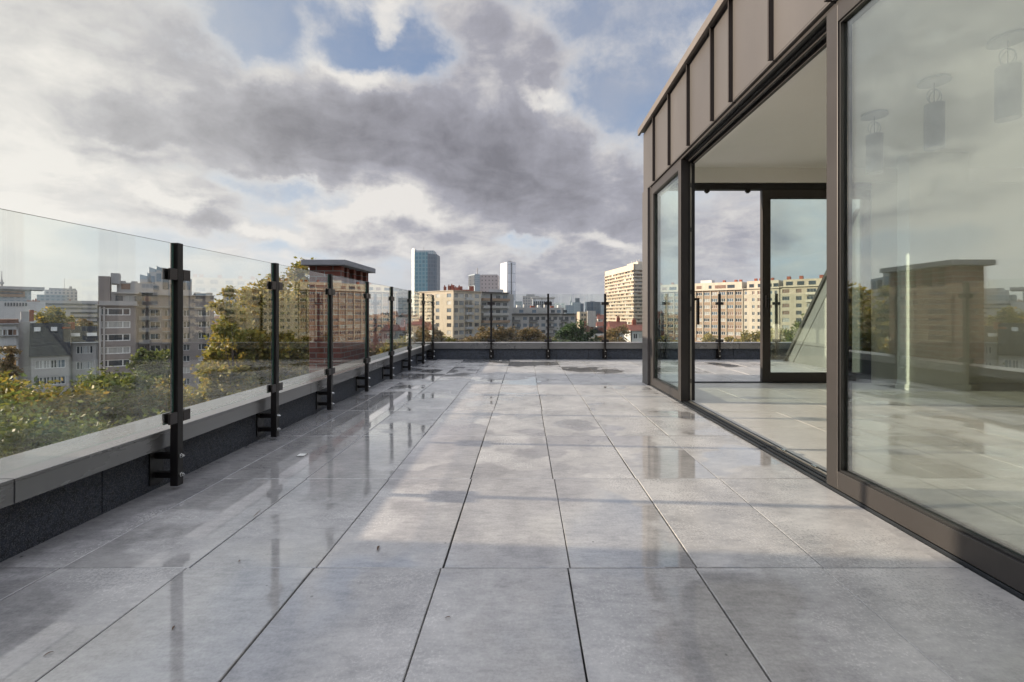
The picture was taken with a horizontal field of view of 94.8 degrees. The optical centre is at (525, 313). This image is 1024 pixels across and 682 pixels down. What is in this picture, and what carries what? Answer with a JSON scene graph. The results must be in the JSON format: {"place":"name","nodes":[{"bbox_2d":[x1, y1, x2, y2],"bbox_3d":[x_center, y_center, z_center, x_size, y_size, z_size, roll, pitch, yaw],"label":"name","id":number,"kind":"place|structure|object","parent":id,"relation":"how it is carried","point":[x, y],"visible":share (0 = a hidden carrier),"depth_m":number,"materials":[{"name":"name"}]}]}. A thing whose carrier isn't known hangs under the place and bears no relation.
{"place":"outdoors","nodes":[
{"label":"outdoors","id":0,"kind":"place"},
{"bbox_2d":[0,310,33,387],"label":"town house","id":1,"kind":"structure","parent":0,"point":[14,332],"depth_m":82.36,"materials":[{"name":"paint"}]},
{"bbox_2d":[0,329,7,336],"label":"window","id":2,"kind":"structure","parent":1,"relation":"in","point":[1,330],"depth_m":80.40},
{"bbox_2d":[0,286,44,300],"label":"office building","id":3,"kind":"structure","parent":0,"point":[12,293],"depth_m":427.21,"materials":[{"name":"grey concrete"}]},
{"bbox_2d":[0,301,45,322],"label":"office building","id":4,"kind":"structure","parent":0,"point":[11,309],"depth_m":263.29,"materials":[{"name":"concrete"}]},
{"bbox_2d":[40,300,97,316],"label":"office building","id":5,"kind":"structure","parent":0,"point":[77,305],"depth_m":330.93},
{"bbox_2d":[69,310,96,324],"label":"office building","id":6,"kind":"structure","parent":0,"point":[90,315],"depth_m":240.46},
{"bbox_2d":[95,266,214,410],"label":"apartment building","id":7,"kind":"structure","parent":0,"point":[133,317],"depth_m":115.34,"materials":[{"name":"grey stone"}]},
{"bbox_2d":[101,308,129,314],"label":"window","id":8,"kind":"structure","parent":7,"relation":"in","point":[108,311],"depth_m":107.26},
{"bbox_2d":[101,321,129,327],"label":"window","id":9,"kind":"structure","parent":7,"relation":"in","point":[108,324],"depth_m":107.26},
{"bbox_2d":[101,334,129,340],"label":"window","id":10,"kind":"structure","parent":7,"relation":"in","point":[108,337],"depth_m":107.26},
{"bbox_2d":[101,346,129,353],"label":"window","id":11,"kind":"structure","parent":7,"relation":"in","point":[126,349],"depth_m":107.26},
{"bbox_2d":[101,359,129,366],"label":"window","id":12,"kind":"structure","parent":7,"relation":"in","point":[121,362],"depth_m":107.15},
{"bbox_2d":[121,284,129,288],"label":"window","id":13,"kind":"structure","parent":7,"relation":"in","point":[123,286],"depth_m":110.34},
{"bbox_2d":[150,310,159,315],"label":"window","id":14,"kind":"structure","parent":7,"relation":"in","point":[152,312],"depth_m":116.83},
{"bbox_2d":[150,322,159,327],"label":"window","id":15,"kind":"structure","parent":7,"relation":"in","point":[152,324],"depth_m":116.83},
{"bbox_2d":[150,333,159,339],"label":"window","id":16,"kind":"structure","parent":7,"relation":"in","point":[156,336],"depth_m":116.88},
{"bbox_2d":[150,345,159,351],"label":"window","id":17,"kind":"structure","parent":7,"relation":"in","point":[152,347],"depth_m":116.77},
{"bbox_2d":[163,279,168,288],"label":"window","id":18,"kind":"structure","parent":7,"relation":"in","point":[165,282],"depth_m":119.80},
{"bbox_2d":[183,310,189,315],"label":"window","id":19,"kind":"structure","parent":7,"relation":"in","point":[185,312],"depth_m":120.77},
{"bbox_2d":[183,321,189,327],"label":"window","id":20,"kind":"structure","parent":7,"relation":"in","point":[185,323],"depth_m":120.77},
{"bbox_2d":[183,333,189,338],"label":"window","id":21,"kind":"structure","parent":7,"relation":"in","point":[185,335],"depth_m":120.77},
{"bbox_2d":[183,344,189,349],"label":"window","id":22,"kind":"structure","parent":7,"relation":"in","point":[185,346],"depth_m":120.77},
{"bbox_2d":[183,356,189,361],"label":"window","id":23,"kind":"structure","parent":7,"relation":"in","point":[185,358],"depth_m":120.77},
{"bbox_2d":[183,367,189,372],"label":"window","id":24,"kind":"structure","parent":7,"relation":"in","point":[185,369],"depth_m":120.77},
{"bbox_2d":[199,310,209,315],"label":"window","id":25,"kind":"structure","parent":7,"relation":"in","point":[201,312],"depth_m":123.24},
{"bbox_2d":[199,321,209,326],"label":"window","id":26,"kind":"structure","parent":7,"relation":"in","point":[201,323],"depth_m":123.24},
{"bbox_2d":[199,332,209,337],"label":"window","id":27,"kind":"structure","parent":7,"relation":"in","point":[207,334],"depth_m":123.24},
{"bbox_2d":[199,343,209,349],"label":"window","id":28,"kind":"structure","parent":7,"relation":"in","point":[201,346],"depth_m":123.02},
{"bbox_2d":[223,294,246,307],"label":"apartment building","id":29,"kind":"structure","parent":0,"point":[231,298],"depth_m":148.38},
{"bbox_2d":[301,259,375,372],"bbox_3d":[-2.625,0.698,6.740,0.580,2.805,1.250,0,0,0],"label":"brick chimney","id":30,"kind":"object","parent":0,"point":[348,322],"visible":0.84,"depth_m":6.20,"materials":[{"name":"brick"}]},
{"bbox_2d":[371,313,385,319],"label":"town house","id":31,"kind":"structure","parent":0,"point":[381,316],"depth_m":455.01,"materials":[{"name":"ceramic"}]},
{"bbox_2d":[369,322,395,350],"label":"town house","id":32,"kind":"structure","parent":0,"point":[379,333],"depth_m":234.09,"materials":[{"name":"stone"}]},
{"bbox_2d":[377,322,400,329],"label":"town house","id":33,"kind":"structure","parent":0,"point":[396,327],"depth_m":255.37,"materials":[{"name":"stone"}]},
{"bbox_2d":[393,334,406,341],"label":"town house","id":34,"kind":"structure","parent":0,"point":[396,337],"depth_m":239.91,"materials":[{"name":"stone"}]},
{"bbox_2d":[396,330,406,333],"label":"town house","id":35,"kind":"structure","parent":0,"point":[401,331],"depth_m":249.47,"materials":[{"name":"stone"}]},
{"bbox_2d":[396,314,407,329],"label":"town house","id":36,"kind":"structure","parent":0,"point":[401,320],"depth_m":536.05,"materials":[{"name":"stone"}]},
{"bbox_2d":[398,298,407,314],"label":"office building","id":37,"kind":"structure","parent":0,"point":[402,305],"depth_m":700.00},
{"bbox_2d":[406,319,436,344],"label":"town house","id":38,"kind":"structure","parent":0,"point":[415,323],"depth_m":149.43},
{"bbox_2d":[412,248,439,314],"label":"glass tower","id":39,"kind":"structure","parent":0,"point":[425,270],"depth_m":899.52,"materials":[{"name":"blue glass"}]},
{"bbox_2d":[0,0,859,313],"label":"sky","id":40,"kind":"structure","parent":0,"point":[483,135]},
{"bbox_2d":[419,284,481,340],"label":"apartment building","id":41,"kind":"structure","parent":0,"point":[457,313],"depth_m":187.07,"materials":[{"name":"paint"}]},
{"bbox_2d":[468,268,498,291],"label":"office tower","id":42,"kind":"structure","parent":0,"point":[483,282],"depth_m":806.00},
{"bbox_2d":[481,289,513,331],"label":"apartment building","id":43,"kind":"structure","parent":0,"point":[502,309],"depth_m":201.82,"materials":[{"name":"grey concrete"}]},
{"bbox_2d":[500,261,515,306],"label":"white tower","id":44,"kind":"structure","parent":0,"point":[508,276],"depth_m":854.54,"materials":[{"name":"concrete"}]},
{"bbox_2d":[0,359,1023,681],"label":"terrace floor","id":45,"kind":"structure","parent":0,"point":[678,541],"depth_m":1.68,"materials":[{"name":"tile"}]},
{"bbox_2d":[0,208,434,485],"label":"glass railing","id":46,"kind":"object","parent":45,"relation":"on","point":[178,414],"visible":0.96,"depth_m":3.31,"materials":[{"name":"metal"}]},
{"bbox_2d":[487,294,780,358],"bbox_3d":[5.456,0.245,9.199,14.432,1.270,0.110,0,0,0],"label":"glass railing","id":47,"kind":"object","parent":45,"relation":"on","point":[719,303],"visible":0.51,"depth_m":9.16,"materials":[{"name":"metal"}]},
{"bbox_2d":[531,297,554,307],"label":"office building","id":48,"kind":"structure","parent":0,"point":[536,301],"depth_m":480.00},
{"bbox_2d":[512,304,575,339],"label":"apartment building","id":49,"kind":"structure","parent":0,"point":[524,317],"depth_m":220.39,"materials":[{"name":"paint"}]},
{"bbox_2d":[565,305,572,313],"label":"office building","id":50,"kind":"structure","parent":0,"point":[569,308],"depth_m":900.00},
{"bbox_2d":[583,321,595,341],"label":"town house","id":51,"kind":"structure","parent":0,"point":[587,327],"depth_m":190.00,"materials":[{"name":"ceramic"}]},
{"bbox_2d":[661,280,746,341],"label":"apartment building","id":52,"kind":"structure","parent":0,"point":[707,292],"depth_m":209.53,"materials":[{"name":"concrete"}]},
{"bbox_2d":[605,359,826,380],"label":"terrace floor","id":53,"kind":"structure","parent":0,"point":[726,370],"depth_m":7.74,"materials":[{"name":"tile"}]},
{"bbox_2d":[783,209,859,371],"bbox_3d":[6.758,-0.325,7.605,3.685,2.450,2.750,0,0,0],"label":"stair housing","id":54,"kind":"object","parent":53,"relation":"on","point":[808,345],"visible":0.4,"depth_m":7.84,"materials":[{"name":"grey metal"}]},
{"bbox_2d":[780,275,823,339],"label":"apartment building","id":55,"kind":"structure","parent":0,"point":[796,296],"depth_m":188.13,"materials":[{"name":"concrete"}]},
{"label":"ground","id":56,"kind":"structure","parent":0,"visible":0},
{"bbox_2d":[0,346,28,386],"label":"broadleaf tree","id":57,"kind":"object","parent":56,"relation":"on","point":[8,363],"visible":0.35,"depth_m":49.89,"materials":[{"name":"brown plant"}]},
{"bbox_2d":[0,370,52,390],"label":"broadleaf tree","id":58,"kind":"object","parent":56,"relation":"on","point":[35,378],"visible":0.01,"depth_m":26.50,"materials":[{"name":"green plant"}]},
{"bbox_2d":[29,323,70,394],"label":"slate roof house","id":59,"kind":"structure","parent":56,"relation":"on","point":[49,351],"depth_m":82.20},
{"bbox_2d":[35,360,43,368],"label":"window","id":60,"kind":"structure","parent":59,"relation":"in","point":[38,364],"depth_m":80.53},
{"bbox_2d":[42,360,50,368],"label":"window","id":61,"kind":"structure","parent":59,"relation":"in","point":[46,362],"depth_m":81.12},
{"bbox_2d":[49,360,56,367],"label":"window","id":62,"kind":"structure","parent":59,"relation":"in","point":[53,362],"depth_m":81.76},
{"bbox_2d":[57,359,64,367],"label":"window","id":63,"kind":"structure","parent":59,"relation":"in","point":[60,363],"depth_m":82.36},
{"bbox_2d":[57,376,64,383],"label":"window","id":64,"kind":"structure","parent":59,"relation":"in","point":[58,377],"depth_m":82.46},
{"bbox_2d":[0,371,109,448],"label":"broadleaf tree","id":65,"kind":"object","parent":56,"relation":"on","point":[72,396],"visible":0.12,"depth_m":20.93,"materials":[{"name":"green plant"}]},
{"bbox_2d":[34,305,77,325],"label":"broadleaf tree","id":66,"kind":"object","parent":56,"relation":"on","point":[54,315],"visible":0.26,"depth_m":133.38,"materials":[{"name":"green plant"}]},
{"bbox_2d":[37,278,76,300],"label":"office building","id":67,"kind":"structure","parent":56,"relation":"on","point":[65,294],"depth_m":517.60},
{"bbox_2d":[0,382,146,457],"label":"broadleaf tree","id":68,"kind":"object","parent":56,"relation":"on","point":[20,433],"visible":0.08,"depth_m":13.63,"materials":[{"name":"green plant"}]},
{"bbox_2d":[62,322,97,389],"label":"slate roof house","id":69,"kind":"structure","parent":56,"relation":"on","point":[84,349],"depth_m":87.51,"materials":[{"name":"paint"}]},
{"bbox_2d":[75,317,96,325],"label":"broadleaf tree","id":70,"kind":"object","parent":56,"relation":"on","point":[83,322],"visible":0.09,"depth_m":119.53,"materials":[{"name":"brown plant"}]},
{"bbox_2d":[37,362,169,430],"bbox_3d":[-24.063,12.880,26.928,8.221,20.068,8.123,0,0,0],"label":"broadleaf tree","id":71,"kind":"object","parent":56,"relation":"on","point":[118,385],"visible":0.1,"depth_m":26.93,"materials":[{"name":"green plant"}]},
{"bbox_2d":[123,347,169,400],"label":"broadleaf tree","id":72,"kind":"object","parent":56,"relation":"on","point":[152,364],"visible":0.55,"depth_m":72.95,"materials":[{"name":"green plant"}]},
{"bbox_2d":[143,408,165,416],"bbox_3d":[-13.155,13.149,19.061,6.049,19.517,5.951,0,0,0],"label":"broadleaf tree","id":73,"kind":"object","parent":56,"relation":"on","point":[154,410],"depth_m":17.68,"materials":[{"name":"green plant"}]},
{"bbox_2d":[106,375,209,426],"bbox_3d":[-23.081,13.312,29.957,8.034,19.209,9.162,0,0,25],"label":"broadleaf tree","id":74,"kind":"object","parent":56,"relation":"on","point":[191,399],"visible":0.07,"depth_m":28.49,"materials":[{"name":"green plant"}]},
{"bbox_2d":[193,362,207,392],"bbox_3d":[-37.748,14.008,59.710,7.817,17.805,7.413,0,0,0],"label":"broadleaf tree","id":75,"kind":"object","parent":56,"relation":"on","point":[198,385],"visible":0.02,"depth_m":58.53,"materials":[{"name":"yellow plant"}]},
{"bbox_2d":[197,285,265,399],"bbox_3d":[-14.919,10.707,24.060,2.954,24.390,2.840,0,0,0],"label":"broadleaf tree","id":76,"kind":"object","parent":56,"relation":"on","point":[243,340],"visible":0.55,"depth_m":23.57,"materials":[{"name":"green plant"}]},
{"bbox_2d":[190,272,308,400],"bbox_3d":[-15.471,10.212,27.047,5.786,25.384,5.844,0,0,0],"label":"broadleaf tree","id":77,"kind":"object","parent":56,"relation":"on","point":[256,301],"visible":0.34,"depth_m":26.45,"materials":[{"name":"green plant"}]},
{"bbox_2d":[279,256,315,376],"bbox_3d":[-16.264,9.491,34.407,6.225,26.825,6.431,0,0,0],"label":"broadleaf tree","id":78,"kind":"object","parent":56,"relation":"on","point":[299,277],"visible":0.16,"depth_m":32.86,"materials":[{"name":"green plant"}]},
{"bbox_2d":[369,337,388,356],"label":"broadleaf tree","id":79,"kind":"object","parent":56,"relation":"on","point":[375,352],"visible":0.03,"depth_m":94.81,"materials":[{"name":"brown plant"}]},
{"bbox_2d":[372,317,389,328],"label":"town house","id":80,"kind":"structure","parent":56,"relation":"on","point":[376,322],"depth_m":304.50,"materials":[{"name":"stone"}]},
{"bbox_2d":[376,335,411,354],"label":"broadleaf tree","id":81,"kind":"object","parent":56,"relation":"on","point":[402,342],"visible":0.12,"depth_m":78.48,"materials":[{"name":"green plant"}]},
{"bbox_2d":[411,322,446,343],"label":"broadleaf tree","id":82,"kind":"object","parent":56,"relation":"on","point":[438,335],"visible":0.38,"depth_m":116.51,"materials":[{"name":"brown plant"}]},
{"bbox_2d":[443,333,455,341],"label":"broadleaf tree","id":83,"kind":"object","parent":56,"relation":"on","point":[449,339],"visible":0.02,"depth_m":123.95,"materials":[{"name":"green plant"}]},
{"bbox_2d":[455,335,473,341],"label":"broadleaf tree","id":84,"kind":"object","parent":56,"relation":"on","point":[469,338],"visible":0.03,"depth_m":125.20,"materials":[{"name":"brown plant"}]},
{"bbox_2d":[469,325,508,341],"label":"broadleaf tree","id":85,"kind":"object","parent":56,"relation":"on","point":[483,336],"visible":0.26,"depth_m":117.76,"materials":[{"name":"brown plant"}]},
{"bbox_2d":[494,326,523,341],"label":"broadleaf tree","id":86,"kind":"object","parent":56,"relation":"on","point":[512,337],"visible":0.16,"depth_m":119.19,"materials":[{"name":"green plant"}]},
{"bbox_2d":[523,294,538,307],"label":"office building","id":87,"kind":"structure","parent":56,"relation":"on","point":[527,299],"depth_m":600.00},
{"bbox_2d":[517,326,551,341],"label":"broadleaf tree","id":88,"kind":"object","parent":56,"relation":"on","point":[532,335],"visible":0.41,"depth_m":124.09,"materials":[{"name":"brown plant"}]},
{"bbox_2d":[444,364,650,681],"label":"terrace slab","id":89,"kind":"structure","parent":56,"relation":"on","point":[569,581],"depth_m":1.51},
{"bbox_2d":[0,344,430,561],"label":"parapet wall","id":90,"kind":"structure","parent":89,"relation":"on","point":[42,502],"depth_m":2.25,"materials":[{"name":"concrete"}]},
{"bbox_2d":[416,342,791,359],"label":"parapet wall","id":91,"kind":"structure","parent":89,"relation":"on","point":[578,350],"depth_m":9.26,"materials":[{"name":"concrete"}]},
{"bbox_2d":[638,0,1023,600],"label":"penthouse","id":92,"kind":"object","parent":89,"relation":"on","point":[769,100],"visible":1,"depth_m":4.76,"materials":[{"name":"beige metal"}]},
{"bbox_2d":[651,160,699,400],"bbox_3d":[1.671,-0.336,5.306,0.201,2.439,1.112,0,0,0],"label":"sliding door","id":93,"kind":"structure","parent":92,"relation":"in","point":[680,170],"depth_m":4.82,"materials":[{"name":"brown metal"}]},
{"bbox_2d":[760,190,870,381],"bbox_3d":[3.792,-0.363,6.120,1.415,2.499,0.130,0,0,0],"label":"sliding door","id":94,"kind":"structure","parent":92,"relation":"in","point":[766,375],"depth_m":6.13,"materials":[{"name":"brown metal"}]},
{"bbox_2d":[860,109,888,174],"bbox_3d":[3.300,-1.609,4.450,0.220,0.558,0.220,0,0,0],"label":"pendant lamp","id":95,"kind":"object","parent":92,"relation":"hanging from","point":[874,153],"visible":1,"depth_m":4.41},
{"bbox_2d":[827,0,1023,593],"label":"sliding door","id":96,"kind":"structure","parent":92,"relation":"in","point":[1005,563],"depth_m":2.36,"materials":[{"name":"brown metal"}]},
{"bbox_2d":[916,73,951,151],"bbox_3d":[3.300,-1.609,3.800,0.220,0.558,0.220,0,0,0],"label":"pendant lamp","id":97,"kind":"object","parent":92,"relation":"hanging from","point":[934,126],"visible":1,"depth_m":3.76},
{"bbox_2d":[985,29,1023,122],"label":"pendant lamp","id":98,"kind":"object","parent":92,"relation":"hanging from","point":[1007,92],"visible":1,"depth_m":3.18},
{"bbox_2d":[671,383,1023,551],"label":"interior floor","id":99,"kind":"structure","parent":89,"relation":"on","point":[958,456],"depth_m":3.48,"materials":[{"name":"tile"}]},
{"bbox_2d":[554,303,564,313],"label":"office building","id":100,"kind":"structure","parent":56,"relation":"on","point":[556,304],"depth_m":753.39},
{"bbox_2d":[571,298,583,313],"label":"glass office","id":101,"kind":"structure","parent":56,"relation":"on","point":[578,305],"depth_m":1100.00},
{"bbox_2d":[577,311,595,327],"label":"apartment building","id":102,"kind":"structure","parent":56,"relation":"on","point":[589,317],"depth_m":258.00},
{"bbox_2d":[585,301,600,314],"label":"glass office","id":103,"kind":"structure","parent":56,"relation":"on","point":[592,306],"depth_m":900.00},
{"bbox_2d":[591,327,603,335],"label":"town house","id":104,"kind":"structure","parent":56,"relation":"on","point":[599,333],"depth_m":254.57,"materials":[{"name":"stone"}]},
{"bbox_2d":[597,314,603,321],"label":"town house","id":105,"kind":"structure","parent":56,"relation":"on","point":[600,318],"depth_m":445.32,"materials":[{"name":"ceramic"}]},
{"bbox_2d":[596,320,607,326],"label":"town house","id":106,"kind":"structure","parent":56,"relation":"on","point":[599,324],"depth_m":351.75,"materials":[{"name":"ceramic"}]},
{"bbox_2d":[607,316,626,338],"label":"town house","id":107,"kind":"structure","parent":56,"relation":"on","point":[615,324],"depth_m":151.37,"materials":[{"name":"ceramic"}]},
{"bbox_2d":[605,259,641,323],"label":"residential tower","id":108,"kind":"structure","parent":56,"relation":"on","point":[623,288],"depth_m":367.89,"materials":[{"name":"beige concrete"}]},
{"bbox_2d":[624,318,641,341],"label":"town house","id":109,"kind":"structure","parent":56,"relation":"on","point":[635,329],"depth_m":126.60,"materials":[{"name":"ceramic"}]},
{"bbox_2d":[743,278,782,341],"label":"apartment building","id":110,"kind":"structure","parent":56,"relation":"on","point":[751,306],"depth_m":197.75,"materials":[{"name":"concrete"}]},
{"bbox_2d":[782,313,803,341],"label":"broadleaf tree","id":111,"kind":"object","parent":56,"relation":"on","point":[790,336],"visible":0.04,"depth_m":86.03,"materials":[{"name":"green plant"}]},
{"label":"park lawn","id":112,"kind":"structure","parent":56,"relation":"on","visible":0},
{"bbox_2d":[552,319,587,341],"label":"conifer tree","id":113,"kind":"object","parent":112,"relation":"on","point":[571,332],"visible":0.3,"depth_m":110.41,"materials":[{"name":"green plant"}]},
{"bbox_2d":[582,329,601,341],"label":"conifer tree","id":114,"kind":"object","parent":112,"relation":"on","point":[591,333],"visible":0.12,"depth_m":113.94,"materials":[{"name":"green plant"}]},
{"bbox_2d":[598,324,633,341],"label":"broadleaf tree","id":115,"kind":"object","parent":112,"relation":"on","point":[612,334],"visible":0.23,"depth_m":105.72,"materials":[{"name":"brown plant"}]},
{"bbox_2d":[700,332,717,341],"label":"broadleaf tree","id":116,"kind":"object","parent":112,"relation":"on","point":[709,338],"visible":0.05,"depth_m":121.21,"materials":[{"name":"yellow plant"}]},
{"bbox_2d":[724,336,740,341],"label":"broadleaf tree","id":117,"kind":"object","parent":112,"relation":"on","point":[729,339],"visible":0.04,"depth_m":116.24,"materials":[{"name":"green plant"}]},
{"bbox_2d":[738,330,759,341],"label":"broadleaf tree","id":118,"kind":"object","parent":112,"relation":"on","point":[747,337],"visible":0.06,"depth_m":111.23,"materials":[{"name":"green plant"}]},
{"bbox_2d":[755,328,787,341],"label":"broadleaf tree","id":119,"kind":"object","parent":112,"relation":"on","point":[781,333],"visible":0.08,"depth_m":91.47,"materials":[{"name":"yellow plant"}]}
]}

